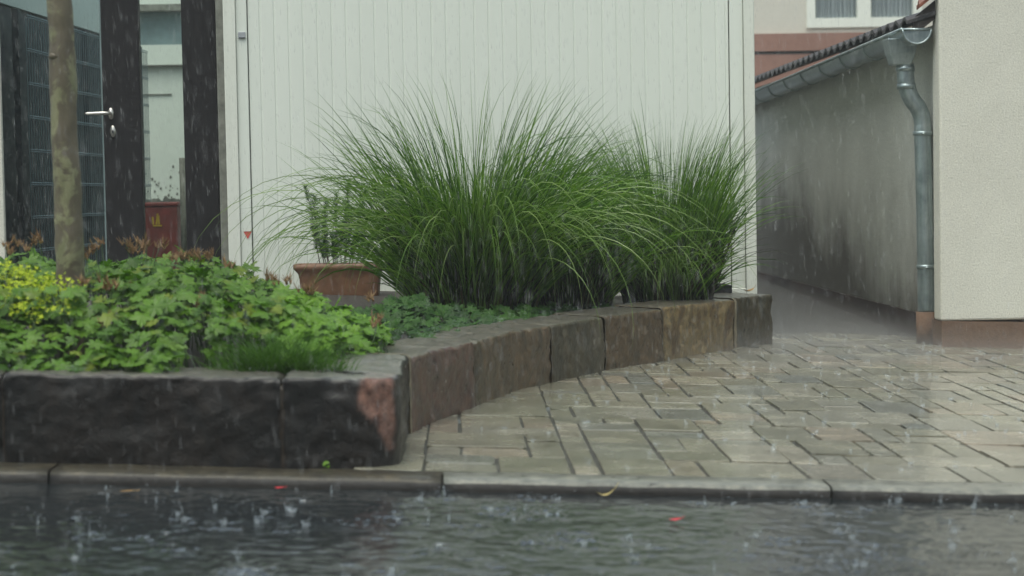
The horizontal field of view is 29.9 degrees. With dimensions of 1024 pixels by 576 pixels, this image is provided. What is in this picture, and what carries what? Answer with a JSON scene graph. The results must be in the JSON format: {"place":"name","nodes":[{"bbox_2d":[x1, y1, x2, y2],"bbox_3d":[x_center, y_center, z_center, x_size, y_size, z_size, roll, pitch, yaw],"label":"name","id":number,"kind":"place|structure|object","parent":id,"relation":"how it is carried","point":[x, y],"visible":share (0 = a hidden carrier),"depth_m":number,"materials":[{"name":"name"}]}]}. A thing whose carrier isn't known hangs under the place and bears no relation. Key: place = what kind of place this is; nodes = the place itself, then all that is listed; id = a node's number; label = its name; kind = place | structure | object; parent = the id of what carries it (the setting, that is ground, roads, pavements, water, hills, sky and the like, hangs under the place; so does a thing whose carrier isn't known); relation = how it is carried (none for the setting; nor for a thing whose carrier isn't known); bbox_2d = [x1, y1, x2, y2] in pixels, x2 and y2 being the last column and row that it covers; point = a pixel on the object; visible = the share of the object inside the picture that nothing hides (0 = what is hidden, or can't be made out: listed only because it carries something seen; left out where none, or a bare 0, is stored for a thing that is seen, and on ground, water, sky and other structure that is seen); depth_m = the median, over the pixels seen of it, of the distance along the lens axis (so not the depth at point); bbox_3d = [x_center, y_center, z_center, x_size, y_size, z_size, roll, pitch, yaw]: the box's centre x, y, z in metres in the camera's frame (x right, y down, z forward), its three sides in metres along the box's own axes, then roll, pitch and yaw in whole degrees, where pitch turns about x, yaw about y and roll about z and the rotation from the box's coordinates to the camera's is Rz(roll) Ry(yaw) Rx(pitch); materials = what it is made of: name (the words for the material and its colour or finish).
{"place":"outdoors","nodes":[
{"label":"outdoors","id":0,"kind":"place"},
{"bbox_2d":[140,0,186,229],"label":"yard house","id":1,"kind":"structure","parent":0,"point":[160,32],"depth_m":15.88,"materials":[{"name":"white paint"}]},
{"bbox_2d":[140,4,181,44],"bbox_3d":[-2.871,-2.176,15.891,0.635,0.332,0.150,-1,3,-2],"label":"window","id":2,"kind":"structure","parent":1,"relation":"in","point":[160,24],"depth_m":15.93,"materials":[{"name":"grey glass"}]},
{"bbox_2d":[0,483,1023,575],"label":"road","id":3,"kind":"structure","parent":0,"point":[49,529],"depth_m":4.86,"materials":[{"name":"grey asphalt"}]},
{"bbox_2d":[435,290,738,317],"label":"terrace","id":4,"kind":"structure","parent":0,"point":[618,296],"depth_m":10.49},
{"bbox_2d":[293,262,381,295],"bbox_3d":[-0.924,-0.036,10.358,0.491,0.194,0.240,-1,3,-2],"label":"terracotta pot","id":5,"kind":"object","parent":4,"relation":"on","point":[329,285],"visible":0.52,"depth_m":10.25,"materials":[{"name":"ceramic"}]},
{"bbox_2d":[304,179,373,263],"bbox_3d":[-0.921,-0.361,10.348,0.421,0.471,0.159,-1,3,-2],"label":"rosemary","id":6,"kind":"object","parent":5,"relation":"in","point":[323,241],"visible":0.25,"depth_m":10.34,"materials":[{"name":"green plant"}]},
{"bbox_2d":[354,333,1023,487],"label":"pavement","id":7,"kind":"structure","parent":0,"point":[975,420],"depth_m":7.04,"materials":[{"name":"grey stone"}]},
{"bbox_2d":[757,279,908,336],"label":"alley","id":8,"kind":"structure","parent":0,"point":[793,312],"depth_m":12.51,"materials":[{"name":"concrete"}]},
{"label":"ground","id":9,"kind":"structure","parent":0,"visible":0},
{"bbox_2d":[0,51,6,259],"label":"side house","id":10,"kind":"structure","parent":9,"relation":"on","point":[2,220],"depth_m":10.71,"materials":[{"name":"white paint"}]},
{"bbox_2d":[0,462,57,483],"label":"kerb stone","id":11,"kind":"object","parent":9,"relation":"on","point":[25,473],"visible":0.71,"depth_m":5.45,"materials":[{"name":"concrete"}]},
{"bbox_2d":[0,0,105,264],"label":"side building","id":12,"kind":"structure","parent":9,"relation":"on","point":[85,14],"depth_m":11.99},
{"bbox_2d":[11,8,150,265],"bbox_3d":[-2.843,-0.842,12.985,0.090,1.800,3.040,-1,3,3],"label":"fence","id":13,"kind":"object","parent":9,"relation":"on","point":[86,94],"visible":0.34,"depth_m":11.87,"materials":[{"name":"metal"}]},
{"bbox_2d":[145,202,181,268],"bbox_3d":[-2.408,-0.290,13.312,0.252,0.610,0.366,-1,3,-2],"label":"red box","id":14,"kind":"object","parent":9,"relation":"on","point":[162,219],"visible":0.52,"depth_m":13.13,"materials":[{"name":"plastic"}]},
{"bbox_2d":[179,158,186,260],"bbox_3d":[-2.110,-0.379,12.340,0.036,0.913,0.034,-1,3,-2],"label":"yard post","id":15,"kind":"object","parent":9,"relation":"on","point":[183,203],"visible":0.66,"depth_m":12.32,"materials":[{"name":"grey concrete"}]},
{"bbox_2d":[215,0,228,267],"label":"concrete post","id":16,"kind":"object","parent":9,"relation":"on","point":[221,112],"visible":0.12,"depth_m":10.91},
{"bbox_2d":[84,0,221,272],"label":"glass gate","id":17,"kind":"structure","parent":16,"relation":"attached to","point":[121,112],"depth_m":10.91,"materials":[{"name":"metal"}]},
{"bbox_2d":[100,0,145,268],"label":"door leaf","id":18,"kind":"structure","parent":17,"relation":"in","point":[120,19],"depth_m":10.91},
{"bbox_2d":[50,464,441,491],"bbox_3d":[-0.757,0.598,5.537,1.109,0.190,0.158,-1,3,-2],"label":"kerb stone","id":19,"kind":"object","parent":9,"relation":"on","point":[234,477],"visible":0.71,"depth_m":5.47,"materials":[{"name":"concrete"}]},
{"bbox_2d":[0,292,772,468],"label":"planter wall","id":20,"kind":"structure","parent":9,"relation":"on","point":[376,409],"depth_m":5.65,"materials":[{"name":"black stone"}]},
{"bbox_2d":[5,284,622,368],"bbox_3d":[-0.656,0.136,8.275,4.350,0.185,4.892,-1,3,-2],"label":"flower bed","id":21,"kind":"object","parent":20,"relation":"in","point":[357,301],"visible":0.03,"depth_m":8.23,"materials":[{"name":"soil"}]},
{"bbox_2d":[0,258,89,355],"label":"yellow flower plant","id":22,"kind":"object","parent":21,"relation":"on","point":[26,303],"visible":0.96,"depth_m":6.03,"materials":[{"name":"green plant"}]},
{"bbox_2d":[46,0,91,360],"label":"street tree","id":23,"kind":"object","parent":21,"relation":"on","point":[68,218],"visible":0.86,"depth_m":6.41,"materials":[{"name":"brown plant"}]},
{"bbox_2d":[0,229,299,372],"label":"geranium","id":24,"kind":"object","parent":21,"relation":"on","point":[151,292],"visible":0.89,"depth_m":6.14,"materials":[{"name":"green plant"}]},
{"bbox_2d":[190,314,366,374],"bbox_3d":[-0.704,0.188,5.851,0.552,0.208,0.362,-1,3,-2],"label":"grass tuft","id":25,"kind":"object","parent":21,"relation":"on","point":[260,360],"visible":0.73,"depth_m":5.82,"materials":[{"name":"green plant"}]},
{"bbox_2d":[257,267,395,368],"bbox_3d":[-0.642,0.129,6.448,0.504,0.390,1.250,-1,3,-2],"label":"geranium","id":26,"kind":"object","parent":21,"relation":"on","point":[371,334],"visible":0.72,"depth_m":6.50,"materials":[{"name":"green plant"}]},
{"bbox_2d":[321,292,610,340],"bbox_3d":[-0.179,0.099,8.602,0.768,0.195,2.726,0,3,23],"label":"geranium","id":27,"kind":"object","parent":21,"relation":"on","point":[415,315],"visible":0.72,"depth_m":8.15,"materials":[{"name":"green plant"}]},
{"bbox_2d":[196,65,738,344],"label":"ornamental grass","id":28,"kind":"object","parent":21,"relation":"on","point":[434,251],"depth_m":9.03,"materials":[{"name":"green plant"}]},
{"bbox_2d":[437,137,733,309],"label":"ornamental grass","id":29,"kind":"object","parent":21,"relation":"on","point":[559,293],"depth_m":9.57,"materials":[{"name":"green plant"}]},
{"bbox_2d":[548,82,805,311],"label":"ornamental grass","id":30,"kind":"object","parent":21,"relation":"on","point":[704,285],"depth_m":9.88,"materials":[{"name":"green plant"}]},
{"bbox_2d":[715,283,731,292],"bbox_3d":[0.994,0.005,10.637,0.413,0.044,0.282,-1,3,-2],"label":"plant tray","id":31,"kind":"object","parent":20,"relation":"on","point":[726,290],"visible":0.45,"depth_m":10.50,"materials":[{"name":"black plastic"}]},
{"bbox_2d":[222,0,756,293],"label":"garage","id":32,"kind":"structure","parent":9,"relation":"on","point":[673,62],"depth_m":10.73,"materials":[{"name":"white paint"}]},
{"bbox_2d":[247,0,730,290],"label":"garage door","id":33,"kind":"structure","parent":32,"relation":"in","point":[674,53],"depth_m":10.73,"materials":[{"name":"paint"}]},
{"bbox_2d":[444,472,830,498],"bbox_3d":[0.358,0.625,5.570,1.109,0.190,0.160,-1,3,-2],"label":"kerb stone","id":34,"kind":"object","parent":9,"relation":"on","point":[585,484],"visible":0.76,"depth_m":5.50,"materials":[{"name":"concrete"}]},
{"bbox_2d":[754,0,932,87],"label":"cream house","id":35,"kind":"structure","parent":9,"relation":"on","point":[787,31],"depth_m":23.97,"materials":[{"name":"beige paint"}]},
{"bbox_2d":[806,0,921,27],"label":"window","id":36,"kind":"structure","parent":35,"relation":"in","point":[819,13],"depth_m":24.03,"materials":[{"name":"white"}]},
{"bbox_2d":[755,10,1023,343],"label":"shed","id":37,"kind":"structure","parent":9,"relation":"on","point":[848,134],"depth_m":12.68,"materials":[{"name":"grey paint"}]},
{"bbox_2d":[823,479,1023,503],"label":"kerb stone","id":38,"kind":"object","parent":9,"relation":"on","point":[920,492],"visible":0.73,"depth_m":5.53,"materials":[{"name":"concrete"}]},
{"bbox_2d":[912,0,1023,348],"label":"rendered house","id":39,"kind":"structure","parent":9,"relation":"on","point":[978,106],"depth_m":10.48,"materials":[{"name":"paint"}]}
]}

